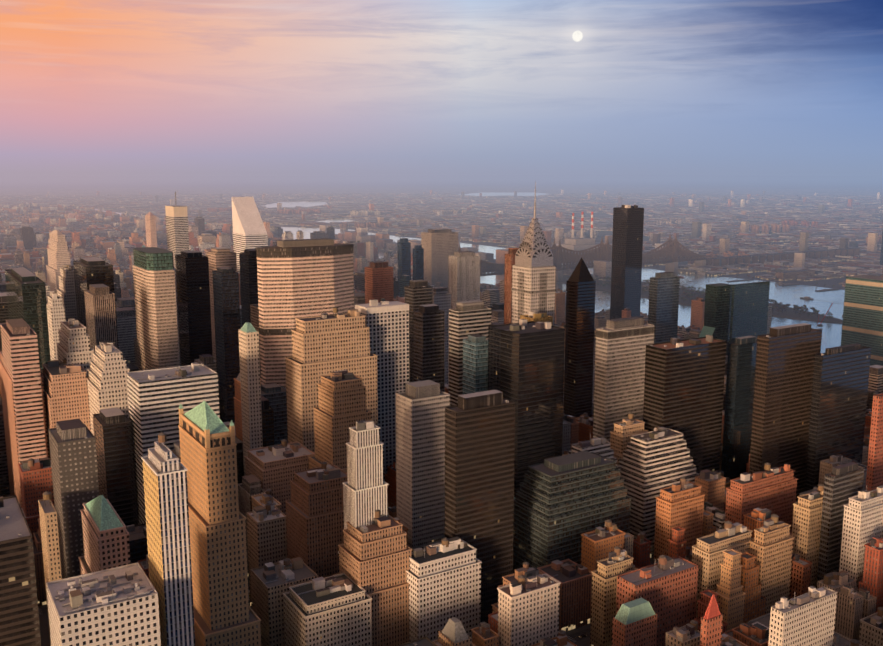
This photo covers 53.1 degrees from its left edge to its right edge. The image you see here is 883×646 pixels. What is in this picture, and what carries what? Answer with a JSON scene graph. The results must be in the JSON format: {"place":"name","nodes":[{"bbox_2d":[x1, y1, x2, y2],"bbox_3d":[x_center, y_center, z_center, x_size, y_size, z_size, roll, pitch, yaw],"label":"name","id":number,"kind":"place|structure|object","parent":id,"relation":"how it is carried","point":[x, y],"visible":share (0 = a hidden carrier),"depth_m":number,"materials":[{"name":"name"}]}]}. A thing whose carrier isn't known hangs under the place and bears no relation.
{"place":"outdoors","nodes":[
{"label":"outdoors","id":0,"kind":"place"},
{"bbox_2d":[38,557,653,645],"bbox_3d":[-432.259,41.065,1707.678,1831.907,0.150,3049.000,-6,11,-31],"label":"sidewalk pavement","id":1,"kind":"structure","parent":0,"point":[44,629],"depth_m":637.94,"materials":[{"name":"grey concrete"}]},
{"bbox_2d":[0,175,882,645],"bbox_3d":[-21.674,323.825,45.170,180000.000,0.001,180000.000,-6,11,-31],"label":"ground","id":2,"kind":"structure","parent":0,"point":[470,185],"depth_m":23157.47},
{"bbox_2d":[0,192,882,645],"bbox_3d":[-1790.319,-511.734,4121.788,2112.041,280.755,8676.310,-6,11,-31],"label":"city buildings","id":3,"kind":"structure","parent":2,"relation":"on","point":[322,438],"depth_m":712.66,"materials":[{"name":"brown concrete"}]},
{"bbox_2d":[515,181,552,266],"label":"skyscraper spire","id":4,"kind":"structure","parent":3,"relation":"on","point":[541,259],"depth_m":905.11,"materials":[{"name":"metal"}]},
{"bbox_2d":[0,190,882,289],"bbox_3d":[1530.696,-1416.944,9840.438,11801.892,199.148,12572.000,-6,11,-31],"label":"city buildings","id":5,"kind":"structure","parent":2,"relation":"on","point":[846,221],"depth_m":6094.38,"materials":[{"name":"grey concrete"}]},
{"bbox_2d":[56,275,843,613],"bbox_3d":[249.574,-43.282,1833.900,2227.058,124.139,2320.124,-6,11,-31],"label":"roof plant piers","id":6,"kind":"structure","parent":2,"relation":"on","point":[86,589],"depth_m":440.15,"materials":[{"name":"grey concrete"}]},
{"bbox_2d":[411,234,859,280],"bbox_3d":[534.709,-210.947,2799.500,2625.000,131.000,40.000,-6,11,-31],"label":"bridge","id":7,"kind":"structure","parent":2,"relation":"on","point":[671,250],"depth_m":2915.24,"materials":[{"name":"grey metal"}]},
{"bbox_2d":[0,0,882,176],"label":"sky","id":8,"kind":"structure","parent":0,"point":[88,87],"materials":[{"name":"blue"}]},
{"bbox_2d":[10,196,882,265],"bbox_3d":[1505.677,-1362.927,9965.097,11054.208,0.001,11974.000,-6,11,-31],"label":"parks lawn","id":9,"kind":"structure","parent":0,"point":[600,215],"depth_m":6864.42,"materials":[{"name":"green plant"}]},
{"bbox_2d":[95,192,844,352],"bbox_3d":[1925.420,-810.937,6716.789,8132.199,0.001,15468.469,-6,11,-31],"label":"river water","id":10,"kind":"structure","parent":0,"point":[791,295],"depth_m":2464.64,"materials":[{"name":"blue liquid"}]},
{"bbox_2d":[341,242,842,322],"bbox_3d":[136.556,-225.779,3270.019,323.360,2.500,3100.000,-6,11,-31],"label":"roosevelt island ground","id":11,"kind":"structure","parent":0,"point":[789,312],"depth_m":2125.87,"materials":[{"name":"green plant"}]},
{"bbox_2d":[341,240,842,320],"bbox_3d":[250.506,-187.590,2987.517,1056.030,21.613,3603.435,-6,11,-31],"label":"tree","id":12,"kind":"object","parent":11,"relation":"on","point":[775,303],"depth_m":2296.61,"materials":[{"name":"green plant"}]},
{"bbox_2d":[817,303,832,326],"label":"crane","id":13,"kind":"object","parent":11,"relation":"on","point":[820,325],"visible":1,"depth_m":1881.94,"materials":[{"name":"white metal"}]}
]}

